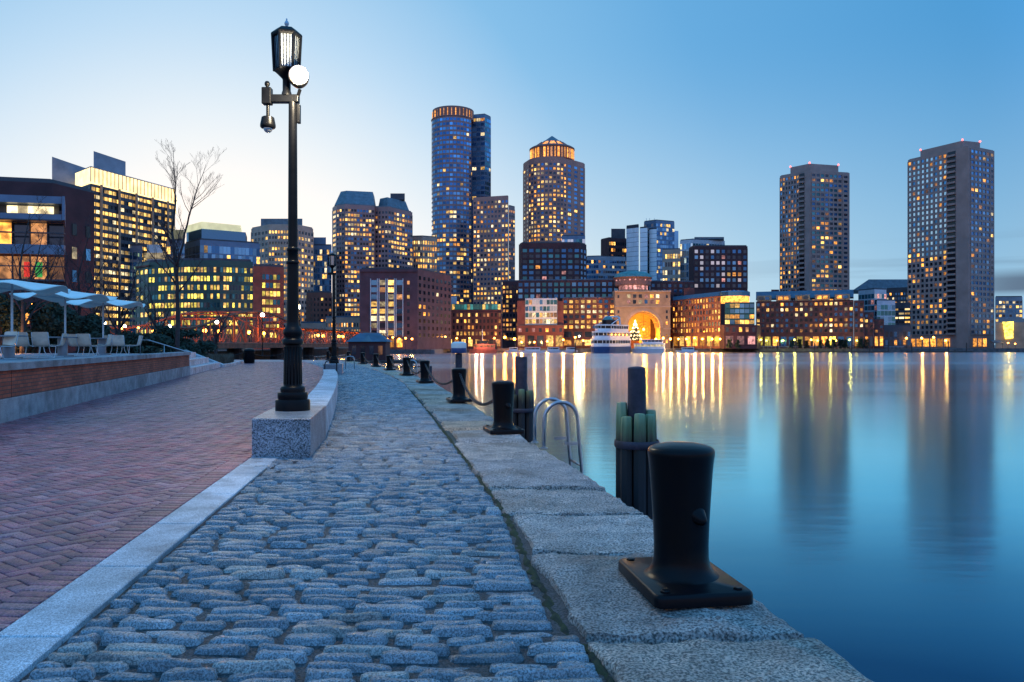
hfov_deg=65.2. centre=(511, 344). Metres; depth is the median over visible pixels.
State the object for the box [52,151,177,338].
bank tower
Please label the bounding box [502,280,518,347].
building
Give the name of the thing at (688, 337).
window
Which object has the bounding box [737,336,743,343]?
window
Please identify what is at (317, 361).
quay paving
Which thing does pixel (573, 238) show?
glass office
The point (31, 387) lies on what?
terrace wall
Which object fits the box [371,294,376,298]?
window
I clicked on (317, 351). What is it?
ground
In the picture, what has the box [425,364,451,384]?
chain
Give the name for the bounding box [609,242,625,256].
window
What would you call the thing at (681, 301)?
window
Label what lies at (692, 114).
sky
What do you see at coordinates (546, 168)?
window
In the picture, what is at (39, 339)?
cafe chair
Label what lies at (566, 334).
window
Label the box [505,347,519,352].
motor boat
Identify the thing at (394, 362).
pier
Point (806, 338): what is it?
window
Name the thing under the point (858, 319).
apartment wing
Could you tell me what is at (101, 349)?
cafe table
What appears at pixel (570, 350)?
motor boat
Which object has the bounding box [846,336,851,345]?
window
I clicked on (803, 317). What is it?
apartment wing
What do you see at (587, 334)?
window
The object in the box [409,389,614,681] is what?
moss
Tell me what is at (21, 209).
strip window
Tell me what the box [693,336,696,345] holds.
window
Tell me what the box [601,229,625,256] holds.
dark tower
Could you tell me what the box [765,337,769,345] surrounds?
window
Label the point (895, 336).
quay pavilion
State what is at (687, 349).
motor boat
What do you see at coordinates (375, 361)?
mooring bollard
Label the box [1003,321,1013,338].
slanted window
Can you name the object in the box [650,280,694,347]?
hotel link
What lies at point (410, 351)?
seawall
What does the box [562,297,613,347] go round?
hotel wing
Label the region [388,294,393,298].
window
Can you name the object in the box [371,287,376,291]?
window
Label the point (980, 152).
window
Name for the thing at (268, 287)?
building
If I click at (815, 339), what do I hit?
window
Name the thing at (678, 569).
mooring bollard
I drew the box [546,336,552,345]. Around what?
window
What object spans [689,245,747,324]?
red block
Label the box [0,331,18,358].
cafe chair
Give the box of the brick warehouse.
[360,268,450,348]
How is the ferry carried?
on the water
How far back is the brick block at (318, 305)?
389.82 m
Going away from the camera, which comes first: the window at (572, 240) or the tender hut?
the tender hut
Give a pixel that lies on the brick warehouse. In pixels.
(407, 303)
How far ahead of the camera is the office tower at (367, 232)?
479.40 m
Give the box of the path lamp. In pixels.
[260,313,263,354]
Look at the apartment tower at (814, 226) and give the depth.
504.32 m
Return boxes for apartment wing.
[756,290,853,347]
[854,300,863,348]
[864,312,873,348]
[874,319,883,348]
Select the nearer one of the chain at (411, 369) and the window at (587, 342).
the chain at (411, 369)
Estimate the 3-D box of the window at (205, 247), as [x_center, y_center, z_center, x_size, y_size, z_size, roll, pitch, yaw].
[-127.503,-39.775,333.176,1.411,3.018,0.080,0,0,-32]
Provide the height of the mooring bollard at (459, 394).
0.806 m
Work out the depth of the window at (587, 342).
435.93 m
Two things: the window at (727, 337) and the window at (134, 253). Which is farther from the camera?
the window at (727, 337)
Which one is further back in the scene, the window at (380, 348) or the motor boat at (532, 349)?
the motor boat at (532, 349)
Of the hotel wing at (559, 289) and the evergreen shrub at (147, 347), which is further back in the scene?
the hotel wing at (559, 289)
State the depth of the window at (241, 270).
241.89 m
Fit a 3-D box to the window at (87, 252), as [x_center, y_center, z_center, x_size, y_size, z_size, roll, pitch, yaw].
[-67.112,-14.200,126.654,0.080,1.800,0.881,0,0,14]
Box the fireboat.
[469,329,496,352]
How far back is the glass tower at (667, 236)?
663.57 m
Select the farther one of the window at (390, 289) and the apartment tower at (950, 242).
the apartment tower at (950, 242)
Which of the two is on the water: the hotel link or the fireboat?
the fireboat
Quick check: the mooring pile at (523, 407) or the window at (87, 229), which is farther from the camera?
the window at (87, 229)
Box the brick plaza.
[0,362,322,631]
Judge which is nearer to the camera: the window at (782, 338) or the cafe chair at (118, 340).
the cafe chair at (118, 340)
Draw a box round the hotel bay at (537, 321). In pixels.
[517,298,563,347]
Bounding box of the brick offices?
[451,297,501,347]
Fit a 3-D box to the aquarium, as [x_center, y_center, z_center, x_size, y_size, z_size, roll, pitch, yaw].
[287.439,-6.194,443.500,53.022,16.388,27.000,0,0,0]
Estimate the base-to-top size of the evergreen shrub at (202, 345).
2.047 m
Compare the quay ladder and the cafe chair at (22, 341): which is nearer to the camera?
the quay ladder
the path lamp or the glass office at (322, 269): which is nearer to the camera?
the path lamp
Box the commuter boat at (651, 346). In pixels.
[632,339,665,352]
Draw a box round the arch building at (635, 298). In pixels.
[612,270,670,347]
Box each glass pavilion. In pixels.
[858,288,886,318]
[877,299,894,324]
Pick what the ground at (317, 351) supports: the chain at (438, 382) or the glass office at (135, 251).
the glass office at (135, 251)
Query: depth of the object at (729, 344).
383.51 m
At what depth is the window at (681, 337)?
432.64 m
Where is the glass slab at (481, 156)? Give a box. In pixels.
[471,114,490,303]
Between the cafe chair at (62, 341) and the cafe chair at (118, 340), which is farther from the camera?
the cafe chair at (118, 340)
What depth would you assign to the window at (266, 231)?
423.50 m
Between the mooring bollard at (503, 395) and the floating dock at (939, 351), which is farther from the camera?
the floating dock at (939, 351)
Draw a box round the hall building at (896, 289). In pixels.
[854,279,906,302]
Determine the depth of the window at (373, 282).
344.89 m
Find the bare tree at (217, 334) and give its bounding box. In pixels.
[206,304,232,354]
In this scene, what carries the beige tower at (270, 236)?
on the ground at (435, 351)
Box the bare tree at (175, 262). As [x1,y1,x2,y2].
[134,139,223,351]
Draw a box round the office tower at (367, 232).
[332,191,412,315]
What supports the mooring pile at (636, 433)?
in the water
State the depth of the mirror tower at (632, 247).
641.56 m
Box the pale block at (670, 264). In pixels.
[662,248,679,280]
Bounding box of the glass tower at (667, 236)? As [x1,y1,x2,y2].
[644,218,677,289]
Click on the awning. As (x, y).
(995, 341)
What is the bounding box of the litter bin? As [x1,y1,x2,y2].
[243,348,254,362]
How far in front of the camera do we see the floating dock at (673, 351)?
384.50 m
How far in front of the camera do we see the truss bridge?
178.86 m
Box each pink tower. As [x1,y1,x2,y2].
[473,195,507,309]
[509,205,514,279]
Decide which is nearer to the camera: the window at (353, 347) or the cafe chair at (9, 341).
the cafe chair at (9, 341)
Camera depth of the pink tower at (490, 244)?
556.04 m
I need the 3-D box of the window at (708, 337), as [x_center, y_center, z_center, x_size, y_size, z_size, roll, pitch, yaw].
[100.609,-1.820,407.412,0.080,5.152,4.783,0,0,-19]
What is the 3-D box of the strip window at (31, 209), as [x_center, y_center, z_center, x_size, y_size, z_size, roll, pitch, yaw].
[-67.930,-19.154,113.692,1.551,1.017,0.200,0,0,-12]
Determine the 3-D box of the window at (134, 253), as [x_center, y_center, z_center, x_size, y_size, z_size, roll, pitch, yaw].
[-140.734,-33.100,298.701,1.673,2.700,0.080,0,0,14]
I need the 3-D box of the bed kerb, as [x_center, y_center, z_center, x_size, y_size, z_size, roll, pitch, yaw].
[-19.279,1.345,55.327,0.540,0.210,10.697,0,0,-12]
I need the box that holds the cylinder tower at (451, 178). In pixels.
[431,105,473,303]
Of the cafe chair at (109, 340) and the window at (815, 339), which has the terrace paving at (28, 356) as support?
the cafe chair at (109, 340)
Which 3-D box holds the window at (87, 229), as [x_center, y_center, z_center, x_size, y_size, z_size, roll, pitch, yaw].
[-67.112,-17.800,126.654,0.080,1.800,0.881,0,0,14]
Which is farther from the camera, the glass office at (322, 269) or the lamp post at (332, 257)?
the glass office at (322, 269)
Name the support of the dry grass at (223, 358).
on the planting soil
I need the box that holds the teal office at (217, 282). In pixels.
[135,258,252,348]
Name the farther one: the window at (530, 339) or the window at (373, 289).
the window at (530, 339)
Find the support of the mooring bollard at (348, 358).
on the quay coping
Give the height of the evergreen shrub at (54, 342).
3.987 m
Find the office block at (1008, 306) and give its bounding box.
[995,296,1022,321]
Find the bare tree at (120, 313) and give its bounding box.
[88,235,147,334]
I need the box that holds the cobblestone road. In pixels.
[22,362,602,681]
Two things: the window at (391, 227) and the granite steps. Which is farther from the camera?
the window at (391, 227)
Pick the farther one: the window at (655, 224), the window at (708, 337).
the window at (655, 224)
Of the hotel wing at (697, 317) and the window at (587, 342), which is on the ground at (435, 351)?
the hotel wing at (697, 317)
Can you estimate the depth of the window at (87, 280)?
126.48 m
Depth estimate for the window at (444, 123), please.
607.52 m
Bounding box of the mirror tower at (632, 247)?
[626,224,656,289]
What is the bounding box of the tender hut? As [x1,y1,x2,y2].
[346,333,391,359]
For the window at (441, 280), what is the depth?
374.33 m
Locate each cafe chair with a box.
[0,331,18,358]
[15,332,40,357]
[31,332,55,358]
[43,333,67,356]
[67,334,90,355]
[76,334,97,356]
[91,334,112,355]
[112,335,129,354]
[124,335,142,354]
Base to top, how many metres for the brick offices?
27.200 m
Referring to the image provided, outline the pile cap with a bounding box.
[451,342,466,352]
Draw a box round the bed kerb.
[225,361,241,366]
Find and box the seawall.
[390,348,1023,353]
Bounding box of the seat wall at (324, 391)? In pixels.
[308,369,337,434]
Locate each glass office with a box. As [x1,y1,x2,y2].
[129,244,165,332]
[165,230,184,258]
[185,222,259,265]
[314,237,331,290]
[562,235,584,242]
[680,237,724,280]
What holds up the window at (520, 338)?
in the hotel bay at (537, 321)
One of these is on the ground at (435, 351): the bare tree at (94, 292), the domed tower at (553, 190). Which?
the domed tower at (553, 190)
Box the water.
[283,352,1023,681]
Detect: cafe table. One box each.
[0,335,27,358]
[49,337,77,356]
[91,338,110,354]
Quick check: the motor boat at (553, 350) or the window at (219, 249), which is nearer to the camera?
the window at (219, 249)
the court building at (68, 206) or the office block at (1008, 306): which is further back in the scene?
the office block at (1008, 306)
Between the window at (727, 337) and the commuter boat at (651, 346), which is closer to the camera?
the commuter boat at (651, 346)
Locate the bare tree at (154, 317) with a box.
[134,278,174,333]
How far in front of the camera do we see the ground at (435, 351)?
348.30 m
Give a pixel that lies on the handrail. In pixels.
(162, 344)
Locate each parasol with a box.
[0,280,70,358]
[9,291,116,355]
[59,299,144,353]
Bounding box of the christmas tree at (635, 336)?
[630,320,641,342]
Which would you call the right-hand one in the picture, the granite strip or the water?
the water
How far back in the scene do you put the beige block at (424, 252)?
520.89 m
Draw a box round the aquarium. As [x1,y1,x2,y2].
[995,318,1023,347]
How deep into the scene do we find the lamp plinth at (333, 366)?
37.00 m
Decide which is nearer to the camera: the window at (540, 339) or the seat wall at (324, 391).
the seat wall at (324, 391)
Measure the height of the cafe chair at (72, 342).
0.861 m
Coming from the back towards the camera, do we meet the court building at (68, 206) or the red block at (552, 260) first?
the red block at (552, 260)
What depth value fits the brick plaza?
9.34 m
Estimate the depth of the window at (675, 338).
438.60 m
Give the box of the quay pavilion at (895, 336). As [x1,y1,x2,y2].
[884,325,910,347]
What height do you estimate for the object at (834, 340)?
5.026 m
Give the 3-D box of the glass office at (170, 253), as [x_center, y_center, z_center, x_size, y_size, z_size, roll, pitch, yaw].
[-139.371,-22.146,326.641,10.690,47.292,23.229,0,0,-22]
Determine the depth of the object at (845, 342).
395.48 m
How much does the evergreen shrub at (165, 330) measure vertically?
2.245 m
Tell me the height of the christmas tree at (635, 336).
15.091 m
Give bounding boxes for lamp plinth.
[252,405,325,459]
[323,363,342,374]
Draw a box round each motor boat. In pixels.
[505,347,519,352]
[518,347,544,352]
[542,347,562,352]
[562,347,577,352]
[676,347,697,352]
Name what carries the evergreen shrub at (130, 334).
on the planting soil
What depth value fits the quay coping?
4.54 m
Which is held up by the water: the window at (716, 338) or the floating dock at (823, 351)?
the floating dock at (823, 351)
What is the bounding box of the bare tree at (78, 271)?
[36,215,120,352]
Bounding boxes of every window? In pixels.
[7,205,17,212]
[18,206,26,212]
[28,206,39,213]
[40,206,53,213]
[72,224,76,235]
[72,247,76,258]
[72,270,76,281]
[86,226,89,237]
[86,249,89,260]
[86,272,89,282]
[87,187,173,324]
[133,252,136,259]
[137,267,251,333]
[185,245,259,265]
[204,245,207,252]
[252,231,312,326]
[314,250,330,272]
[337,209,411,315]
[352,346,355,354]
[369,346,373,354]
[371,280,376,284]
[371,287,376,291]
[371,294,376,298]
[371,309,376,313]
[371,316,376,320]
[371,323,376,327]
[378,346,382,354]
[388,280,393,284]
[388,287,393,291]
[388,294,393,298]
[388,309,393,313]
[388,316,393,320]
[388,323,393,327]
[388,330,393,334]
[414,241,435,268]
[432,117,470,301]
[441,280,449,304]
[471,118,490,228]
[474,200,507,303]
[518,336,524,345]
[524,163,565,241]
[527,336,533,345]
[537,336,543,345]
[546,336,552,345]
[556,336,562,345]
[562,239,584,242]
[564,332,570,336]
[564,340,570,344]
[574,332,581,336]
[574,340,581,344]
[585,332,591,336]
[585,340,590,344]
[599,260,625,278]
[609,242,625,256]
[626,227,638,265]
[644,223,673,279]
[673,301,684,332]
[674,337,677,345]
[680,243,718,280]
[680,336,683,345]
[686,336,690,345]
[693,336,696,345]
[700,336,703,345]
[707,336,711,345]
[714,336,718,345]
[726,336,732,343]
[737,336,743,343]
[748,336,754,343]
[757,302,851,316]
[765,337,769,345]
[773,337,777,345]
[780,174,846,300]
[781,337,785,345]
[805,337,810,345]
[813,337,818,345]
[821,336,826,343]
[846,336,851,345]
[909,149,992,333]
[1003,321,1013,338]
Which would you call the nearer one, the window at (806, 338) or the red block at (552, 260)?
the window at (806, 338)
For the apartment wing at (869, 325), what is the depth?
403.56 m
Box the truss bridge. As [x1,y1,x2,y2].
[110,311,386,359]
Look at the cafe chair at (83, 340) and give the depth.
30.11 m
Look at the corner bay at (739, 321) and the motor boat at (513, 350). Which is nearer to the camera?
the motor boat at (513, 350)
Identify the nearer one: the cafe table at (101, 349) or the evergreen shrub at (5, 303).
the cafe table at (101, 349)
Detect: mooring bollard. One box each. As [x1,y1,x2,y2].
[324,351,329,359]
[346,351,352,360]
[358,352,366,363]
[371,354,380,366]
[383,355,395,369]
[399,357,413,374]
[416,360,433,382]
[446,368,472,401]
[483,380,524,433]
[618,441,752,608]
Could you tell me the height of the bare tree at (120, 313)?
7.650 m
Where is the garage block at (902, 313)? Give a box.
[895,302,909,324]
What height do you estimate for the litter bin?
1.130 m
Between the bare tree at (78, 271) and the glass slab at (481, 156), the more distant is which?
the glass slab at (481, 156)
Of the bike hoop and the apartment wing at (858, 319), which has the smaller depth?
the bike hoop
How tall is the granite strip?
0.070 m
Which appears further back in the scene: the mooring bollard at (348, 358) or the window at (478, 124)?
the window at (478, 124)
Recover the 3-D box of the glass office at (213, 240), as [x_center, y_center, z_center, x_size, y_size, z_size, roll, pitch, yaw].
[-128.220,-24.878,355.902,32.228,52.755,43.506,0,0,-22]
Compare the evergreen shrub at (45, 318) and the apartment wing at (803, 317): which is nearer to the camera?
the evergreen shrub at (45, 318)
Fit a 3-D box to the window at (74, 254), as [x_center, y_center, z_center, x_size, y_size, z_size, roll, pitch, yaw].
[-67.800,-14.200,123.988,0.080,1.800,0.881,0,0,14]
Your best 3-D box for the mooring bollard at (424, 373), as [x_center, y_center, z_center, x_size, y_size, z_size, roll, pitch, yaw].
[-3.161,0.965,29.000,0.540,0.806,0.770,0,0,-17]
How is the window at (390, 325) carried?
in the brick warehouse
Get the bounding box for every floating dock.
[670,341,720,352]
[755,341,888,351]
[907,341,973,351]
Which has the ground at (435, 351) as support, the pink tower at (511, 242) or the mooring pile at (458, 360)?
the pink tower at (511, 242)
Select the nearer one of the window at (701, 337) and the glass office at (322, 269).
the window at (701, 337)
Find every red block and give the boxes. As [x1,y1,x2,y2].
[519,242,586,279]
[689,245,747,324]
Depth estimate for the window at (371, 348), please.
137.35 m
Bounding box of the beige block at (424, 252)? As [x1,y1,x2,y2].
[413,235,436,270]
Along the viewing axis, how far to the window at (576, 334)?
436.73 m
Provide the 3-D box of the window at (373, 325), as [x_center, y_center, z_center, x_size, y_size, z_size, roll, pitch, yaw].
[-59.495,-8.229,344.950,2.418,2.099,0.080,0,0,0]
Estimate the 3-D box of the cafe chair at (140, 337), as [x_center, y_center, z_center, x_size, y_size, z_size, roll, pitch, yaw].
[-16.841,0.021,35.606,0.694,0.861,0.525,0,0,-10]
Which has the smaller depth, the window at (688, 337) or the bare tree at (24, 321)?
the bare tree at (24, 321)
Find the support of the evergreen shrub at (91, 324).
on the planting soil
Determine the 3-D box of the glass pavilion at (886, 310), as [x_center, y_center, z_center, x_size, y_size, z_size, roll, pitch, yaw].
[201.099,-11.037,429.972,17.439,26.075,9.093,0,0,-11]
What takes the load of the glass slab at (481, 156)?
on the ground at (435, 351)
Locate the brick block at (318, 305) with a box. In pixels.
[306,291,331,321]
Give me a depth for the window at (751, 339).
391.57 m
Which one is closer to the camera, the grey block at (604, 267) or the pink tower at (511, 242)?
the pink tower at (511, 242)
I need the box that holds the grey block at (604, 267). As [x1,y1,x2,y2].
[587,255,625,278]
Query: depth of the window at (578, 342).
436.73 m
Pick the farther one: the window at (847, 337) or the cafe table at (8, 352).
the window at (847, 337)
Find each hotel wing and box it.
[518,279,618,324]
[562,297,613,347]
[672,288,720,348]
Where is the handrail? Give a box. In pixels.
[140,339,187,353]
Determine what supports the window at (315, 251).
in the glass office at (322, 269)
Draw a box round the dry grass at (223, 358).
[203,352,234,363]
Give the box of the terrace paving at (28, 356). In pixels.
[0,353,129,361]
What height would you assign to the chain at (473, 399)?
0.503 m
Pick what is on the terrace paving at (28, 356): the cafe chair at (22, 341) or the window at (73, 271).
the cafe chair at (22, 341)
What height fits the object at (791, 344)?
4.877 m
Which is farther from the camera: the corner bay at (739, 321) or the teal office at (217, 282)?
the corner bay at (739, 321)
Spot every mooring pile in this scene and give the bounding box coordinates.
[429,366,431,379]
[455,353,461,367]
[513,356,534,442]
[614,366,659,519]
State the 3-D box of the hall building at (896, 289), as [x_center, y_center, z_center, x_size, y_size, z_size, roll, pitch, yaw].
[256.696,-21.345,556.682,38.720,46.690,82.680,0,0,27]
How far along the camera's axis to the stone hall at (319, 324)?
373.81 m
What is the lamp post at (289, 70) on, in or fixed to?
on the lamp plinth at (301, 435)
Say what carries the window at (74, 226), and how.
in the court building at (68, 206)
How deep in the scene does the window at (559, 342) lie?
421.23 m
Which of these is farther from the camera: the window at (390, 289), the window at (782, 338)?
the window at (782, 338)
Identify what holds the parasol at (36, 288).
on the terrace paving at (28, 356)
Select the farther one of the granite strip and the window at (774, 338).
the window at (774, 338)
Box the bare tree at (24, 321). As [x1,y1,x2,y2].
[0,192,64,353]
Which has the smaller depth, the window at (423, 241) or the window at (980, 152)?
the window at (980, 152)
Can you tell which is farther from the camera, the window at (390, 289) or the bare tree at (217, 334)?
the window at (390, 289)
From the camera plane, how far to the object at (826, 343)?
395.17 m
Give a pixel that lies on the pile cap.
(458, 347)
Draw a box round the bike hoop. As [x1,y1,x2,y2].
[345,356,354,368]
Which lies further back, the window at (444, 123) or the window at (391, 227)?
the window at (444, 123)
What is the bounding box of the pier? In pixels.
[315,357,420,366]
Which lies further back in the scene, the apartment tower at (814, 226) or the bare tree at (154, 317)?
the apartment tower at (814, 226)
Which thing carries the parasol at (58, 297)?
on the terrace paving at (28, 356)
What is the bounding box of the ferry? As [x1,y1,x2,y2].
[590,312,630,352]
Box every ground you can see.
[160,348,451,433]
[431,345,994,353]
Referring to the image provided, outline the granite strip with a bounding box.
[0,457,277,681]
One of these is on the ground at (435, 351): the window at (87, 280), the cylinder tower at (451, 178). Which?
the cylinder tower at (451, 178)
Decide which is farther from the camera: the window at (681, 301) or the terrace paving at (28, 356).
the window at (681, 301)
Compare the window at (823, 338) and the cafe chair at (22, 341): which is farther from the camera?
the window at (823, 338)
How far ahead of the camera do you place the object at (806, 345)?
395.79 m
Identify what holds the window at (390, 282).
in the brick warehouse
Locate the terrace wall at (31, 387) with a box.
[0,352,190,423]
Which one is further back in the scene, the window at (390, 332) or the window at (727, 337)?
the window at (727, 337)
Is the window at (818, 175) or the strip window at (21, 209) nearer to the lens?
the strip window at (21, 209)
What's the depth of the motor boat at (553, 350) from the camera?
382.74 m
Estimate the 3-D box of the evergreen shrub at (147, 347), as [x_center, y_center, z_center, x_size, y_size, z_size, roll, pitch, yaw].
[-21.181,0.113,45.990,3.627,1.661,2.491,0,0,19]
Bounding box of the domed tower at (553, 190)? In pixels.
[523,136,584,241]
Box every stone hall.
[301,321,325,347]
[325,316,359,347]
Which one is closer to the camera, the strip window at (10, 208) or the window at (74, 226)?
the strip window at (10, 208)
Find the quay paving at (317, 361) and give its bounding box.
[234,360,367,366]
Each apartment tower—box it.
[780,162,849,300]
[907,139,993,347]
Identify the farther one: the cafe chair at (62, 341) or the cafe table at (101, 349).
the cafe table at (101, 349)
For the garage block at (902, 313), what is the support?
on the ground at (435, 351)
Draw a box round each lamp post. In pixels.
[260,18,309,411]
[328,251,338,362]
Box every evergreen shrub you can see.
[0,293,31,351]
[3,300,70,352]
[25,301,77,352]
[55,309,112,352]
[76,324,139,353]
[118,333,174,353]
[153,325,185,352]
[173,329,217,356]
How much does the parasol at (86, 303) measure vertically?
2.530 m
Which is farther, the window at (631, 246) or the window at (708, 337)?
the window at (631, 246)
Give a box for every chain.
[406,360,419,373]
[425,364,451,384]
[459,373,492,405]
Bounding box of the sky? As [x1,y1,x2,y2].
[0,0,1023,344]
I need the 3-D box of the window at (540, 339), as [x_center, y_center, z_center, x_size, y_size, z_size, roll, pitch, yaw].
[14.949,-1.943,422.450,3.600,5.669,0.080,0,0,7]
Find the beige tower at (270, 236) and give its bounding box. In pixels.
[251,219,313,326]
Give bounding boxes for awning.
[990,340,1002,347]
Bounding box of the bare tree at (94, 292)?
[61,247,121,342]
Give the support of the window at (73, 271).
in the court building at (68, 206)
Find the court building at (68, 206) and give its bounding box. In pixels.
[0,177,93,352]
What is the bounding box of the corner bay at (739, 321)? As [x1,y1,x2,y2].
[719,290,760,348]
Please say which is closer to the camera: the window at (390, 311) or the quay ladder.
the quay ladder
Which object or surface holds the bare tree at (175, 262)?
on the planting soil
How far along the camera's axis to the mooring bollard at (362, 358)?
56.85 m
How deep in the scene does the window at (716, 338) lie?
401.45 m
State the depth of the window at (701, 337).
414.39 m
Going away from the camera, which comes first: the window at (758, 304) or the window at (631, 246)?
the window at (758, 304)
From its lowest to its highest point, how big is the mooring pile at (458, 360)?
4.112 m
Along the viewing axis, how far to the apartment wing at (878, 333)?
403.59 m
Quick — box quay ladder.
[531,397,582,472]
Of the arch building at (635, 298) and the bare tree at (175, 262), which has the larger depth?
the arch building at (635, 298)
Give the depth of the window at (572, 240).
528.72 m
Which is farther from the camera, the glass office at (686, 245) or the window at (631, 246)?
the window at (631, 246)
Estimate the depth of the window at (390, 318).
344.89 m
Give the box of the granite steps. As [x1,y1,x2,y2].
[184,350,224,374]
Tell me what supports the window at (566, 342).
in the hotel wing at (583, 316)
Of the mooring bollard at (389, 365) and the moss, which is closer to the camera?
the moss
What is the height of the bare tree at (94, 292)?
8.420 m
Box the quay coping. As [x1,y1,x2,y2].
[339,360,872,681]
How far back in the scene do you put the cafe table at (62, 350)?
29.80 m
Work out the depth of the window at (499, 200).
556.13 m
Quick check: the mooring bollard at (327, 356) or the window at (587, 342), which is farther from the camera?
the window at (587, 342)
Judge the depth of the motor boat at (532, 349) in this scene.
372.80 m
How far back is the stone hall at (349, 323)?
366.78 m
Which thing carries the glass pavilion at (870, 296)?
on the ground at (435, 351)

